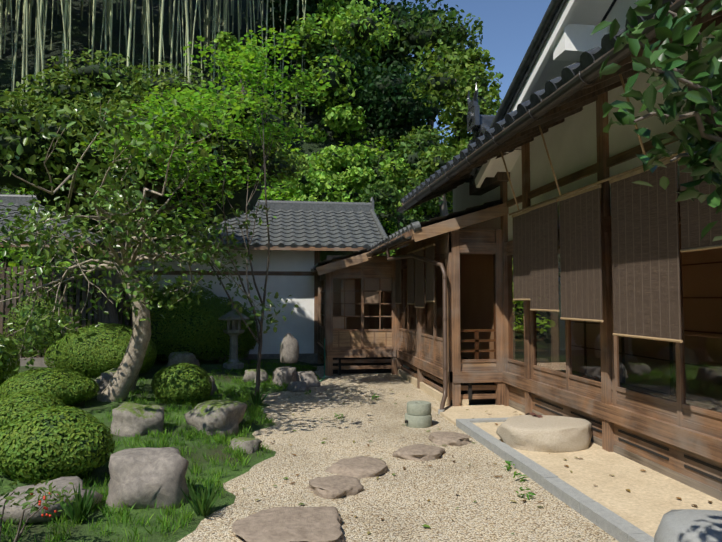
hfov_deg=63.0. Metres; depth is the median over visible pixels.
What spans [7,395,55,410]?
shrub
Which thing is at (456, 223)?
wooden boards
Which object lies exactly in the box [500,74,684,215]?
sudare pole
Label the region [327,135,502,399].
wood house
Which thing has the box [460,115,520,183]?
small gable roof
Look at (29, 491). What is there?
nandina
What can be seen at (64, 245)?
camellia
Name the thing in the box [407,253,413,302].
sudare
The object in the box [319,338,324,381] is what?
downspout
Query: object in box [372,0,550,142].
sky
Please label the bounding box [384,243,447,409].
downpipe
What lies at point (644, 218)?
sudare
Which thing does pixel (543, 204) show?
sudare bars
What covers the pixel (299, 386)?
rock
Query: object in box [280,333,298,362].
standing stone
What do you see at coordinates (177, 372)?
shrub
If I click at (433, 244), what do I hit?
sudare bars
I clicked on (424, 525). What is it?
fallen leaves
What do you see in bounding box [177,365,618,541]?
gravel ground
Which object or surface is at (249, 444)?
rock
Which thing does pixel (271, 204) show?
kura roof ridge
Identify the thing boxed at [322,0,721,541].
house
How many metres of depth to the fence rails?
11.41 m
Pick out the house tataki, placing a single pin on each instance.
(647, 502)
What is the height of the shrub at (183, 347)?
1.325 m
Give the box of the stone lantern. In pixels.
[218,303,249,369]
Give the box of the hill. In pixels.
[0,0,452,365]
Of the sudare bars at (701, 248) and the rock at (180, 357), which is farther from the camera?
the rock at (180, 357)
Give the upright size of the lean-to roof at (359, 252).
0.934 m
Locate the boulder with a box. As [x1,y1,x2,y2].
[654,509,721,541]
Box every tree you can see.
[0,48,309,375]
[214,0,503,247]
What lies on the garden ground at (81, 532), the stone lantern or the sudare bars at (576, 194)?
the stone lantern
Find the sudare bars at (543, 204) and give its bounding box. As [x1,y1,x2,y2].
[528,199,559,311]
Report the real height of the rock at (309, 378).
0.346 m
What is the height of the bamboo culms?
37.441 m
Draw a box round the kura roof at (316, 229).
[0,203,382,248]
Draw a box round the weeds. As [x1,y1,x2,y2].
[304,389,535,499]
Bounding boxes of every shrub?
[0,342,7,383]
[4,371,71,402]
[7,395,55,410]
[27,412,89,473]
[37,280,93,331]
[65,328,149,371]
[161,367,204,400]
[162,292,202,352]
[215,305,244,355]
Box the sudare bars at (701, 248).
[677,157,721,252]
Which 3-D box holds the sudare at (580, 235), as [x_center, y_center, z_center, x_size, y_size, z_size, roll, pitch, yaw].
[2.206,-0.150,5.949,0.008,1.280,0.800,0,-3,-8]
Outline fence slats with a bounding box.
[0,266,135,357]
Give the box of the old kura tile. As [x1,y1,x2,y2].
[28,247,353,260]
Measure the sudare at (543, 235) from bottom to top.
1.200 m
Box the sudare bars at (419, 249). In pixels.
[414,247,424,307]
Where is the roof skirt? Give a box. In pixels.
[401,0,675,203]
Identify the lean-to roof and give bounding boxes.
[311,248,369,270]
[370,198,501,249]
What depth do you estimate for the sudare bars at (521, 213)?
7.32 m
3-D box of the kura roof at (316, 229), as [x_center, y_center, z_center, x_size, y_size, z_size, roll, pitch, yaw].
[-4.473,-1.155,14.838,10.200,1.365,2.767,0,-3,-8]
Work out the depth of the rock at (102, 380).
8.50 m
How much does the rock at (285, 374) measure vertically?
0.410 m
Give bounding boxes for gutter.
[398,0,708,212]
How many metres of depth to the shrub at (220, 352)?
12.58 m
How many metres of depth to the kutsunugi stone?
5.96 m
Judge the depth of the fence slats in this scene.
11.43 m
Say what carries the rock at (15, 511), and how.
on the garden ground at (81, 532)
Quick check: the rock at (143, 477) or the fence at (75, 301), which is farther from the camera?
the fence at (75, 301)
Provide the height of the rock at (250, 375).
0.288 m
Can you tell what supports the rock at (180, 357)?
on the garden ground at (81, 532)
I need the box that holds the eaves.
[404,0,721,207]
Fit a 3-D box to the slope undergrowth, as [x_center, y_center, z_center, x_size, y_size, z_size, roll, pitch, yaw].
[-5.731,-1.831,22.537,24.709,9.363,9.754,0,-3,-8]
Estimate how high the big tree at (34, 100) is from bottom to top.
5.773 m
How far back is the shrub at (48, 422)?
4.68 m
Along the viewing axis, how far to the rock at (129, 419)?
6.19 m
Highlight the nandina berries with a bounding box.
[31,492,56,516]
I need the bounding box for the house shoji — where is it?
[333,254,493,358]
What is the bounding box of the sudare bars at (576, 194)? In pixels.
[558,184,603,321]
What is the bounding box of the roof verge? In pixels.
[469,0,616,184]
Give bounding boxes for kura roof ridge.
[0,194,387,238]
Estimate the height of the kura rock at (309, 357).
0.250 m
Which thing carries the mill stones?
on the gravel ground at (402, 506)
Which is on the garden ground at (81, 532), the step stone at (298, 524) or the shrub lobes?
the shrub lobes
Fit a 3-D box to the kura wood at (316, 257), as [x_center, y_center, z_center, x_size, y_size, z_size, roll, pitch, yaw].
[-1.083,0.625,14.530,0.140,2.800,0.030,0,-3,-8]
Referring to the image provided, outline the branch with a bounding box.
[591,0,721,241]
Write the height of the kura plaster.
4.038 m
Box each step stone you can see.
[232,506,345,541]
[307,475,363,498]
[325,456,387,478]
[392,444,444,460]
[428,431,471,445]
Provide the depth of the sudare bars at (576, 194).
5.89 m
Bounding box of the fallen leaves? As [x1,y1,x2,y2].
[242,376,711,535]
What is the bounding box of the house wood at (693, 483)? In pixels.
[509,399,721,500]
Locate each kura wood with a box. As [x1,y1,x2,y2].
[0,244,389,275]
[314,251,319,352]
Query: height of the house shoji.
2.070 m
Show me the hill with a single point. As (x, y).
(79, 34)
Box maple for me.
[80,26,331,392]
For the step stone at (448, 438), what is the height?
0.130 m
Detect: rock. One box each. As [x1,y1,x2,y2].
[0,476,102,523]
[94,368,138,393]
[106,447,191,508]
[109,402,163,436]
[166,351,199,366]
[184,400,246,436]
[201,353,317,362]
[210,376,217,394]
[229,437,262,453]
[242,369,267,382]
[272,366,296,386]
[286,381,309,391]
[296,371,320,386]
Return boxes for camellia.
[0,72,298,401]
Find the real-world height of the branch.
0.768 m
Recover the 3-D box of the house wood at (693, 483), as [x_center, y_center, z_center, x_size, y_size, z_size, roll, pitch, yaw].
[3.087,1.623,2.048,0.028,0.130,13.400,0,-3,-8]
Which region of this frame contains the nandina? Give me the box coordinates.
[0,474,78,541]
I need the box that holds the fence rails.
[0,262,130,347]
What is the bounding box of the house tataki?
[398,368,721,537]
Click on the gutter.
(589, 75)
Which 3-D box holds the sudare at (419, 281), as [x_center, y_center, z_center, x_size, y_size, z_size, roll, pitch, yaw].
[0.983,0.121,9.908,0.008,0.970,0.600,0,-3,-8]
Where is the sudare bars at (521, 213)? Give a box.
[512,210,532,300]
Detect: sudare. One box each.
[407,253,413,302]
[415,249,423,306]
[426,246,434,300]
[513,212,531,298]
[529,202,558,309]
[559,188,602,319]
[611,161,680,339]
[679,159,721,249]
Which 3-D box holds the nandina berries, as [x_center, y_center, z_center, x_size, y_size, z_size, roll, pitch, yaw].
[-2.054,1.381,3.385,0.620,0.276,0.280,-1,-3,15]
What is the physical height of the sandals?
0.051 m
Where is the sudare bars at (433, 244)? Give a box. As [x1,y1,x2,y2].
[425,243,434,301]
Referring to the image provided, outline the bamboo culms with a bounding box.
[0,0,305,192]
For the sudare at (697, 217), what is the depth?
4.28 m
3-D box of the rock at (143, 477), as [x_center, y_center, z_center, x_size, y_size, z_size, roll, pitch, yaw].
[-1.630,1.631,4.530,0.666,0.488,0.515,0,-3,-8]
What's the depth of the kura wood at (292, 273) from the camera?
14.05 m
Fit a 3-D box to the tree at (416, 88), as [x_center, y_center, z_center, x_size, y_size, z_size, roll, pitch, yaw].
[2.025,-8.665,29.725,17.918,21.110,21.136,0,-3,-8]
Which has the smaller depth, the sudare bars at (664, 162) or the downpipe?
the sudare bars at (664, 162)
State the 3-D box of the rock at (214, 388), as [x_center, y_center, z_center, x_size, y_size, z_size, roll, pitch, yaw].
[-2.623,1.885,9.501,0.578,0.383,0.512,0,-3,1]
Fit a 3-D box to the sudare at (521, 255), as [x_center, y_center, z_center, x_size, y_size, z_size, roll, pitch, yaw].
[2.010,-0.185,7.329,0.008,1.080,0.580,0,-3,-8]
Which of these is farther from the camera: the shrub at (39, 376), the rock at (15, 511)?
the shrub at (39, 376)
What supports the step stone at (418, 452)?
on the gravel ground at (402, 506)
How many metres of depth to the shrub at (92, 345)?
9.97 m
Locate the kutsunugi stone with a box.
[496,415,592,452]
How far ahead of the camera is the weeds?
5.15 m
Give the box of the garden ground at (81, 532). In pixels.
[0,358,322,541]
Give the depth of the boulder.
2.86 m
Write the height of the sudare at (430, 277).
0.870 m
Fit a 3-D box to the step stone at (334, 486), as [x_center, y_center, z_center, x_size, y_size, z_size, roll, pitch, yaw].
[-0.199,1.814,4.901,0.445,0.130,0.431,2,-3,-30]
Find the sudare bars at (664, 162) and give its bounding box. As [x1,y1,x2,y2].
[609,157,682,342]
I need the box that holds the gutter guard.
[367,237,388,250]
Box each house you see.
[312,120,721,490]
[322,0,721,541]
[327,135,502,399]
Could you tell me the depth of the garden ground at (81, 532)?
5.42 m
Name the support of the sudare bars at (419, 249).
attached to the wood house at (696, 435)
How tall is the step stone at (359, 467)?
0.131 m
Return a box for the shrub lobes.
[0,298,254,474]
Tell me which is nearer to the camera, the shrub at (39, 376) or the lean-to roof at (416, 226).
the shrub at (39, 376)
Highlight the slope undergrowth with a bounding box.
[0,136,452,351]
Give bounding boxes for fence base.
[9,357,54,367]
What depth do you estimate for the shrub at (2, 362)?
8.86 m
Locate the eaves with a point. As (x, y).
(576, 102)
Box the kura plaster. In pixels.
[131,249,357,353]
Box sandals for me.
[526,412,542,417]
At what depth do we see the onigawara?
9.11 m
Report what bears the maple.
on the garden ground at (81, 532)
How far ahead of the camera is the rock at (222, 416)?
6.69 m
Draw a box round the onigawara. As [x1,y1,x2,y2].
[467,83,479,131]
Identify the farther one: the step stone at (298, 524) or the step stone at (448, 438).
the step stone at (448, 438)
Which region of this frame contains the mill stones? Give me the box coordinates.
[405,400,431,427]

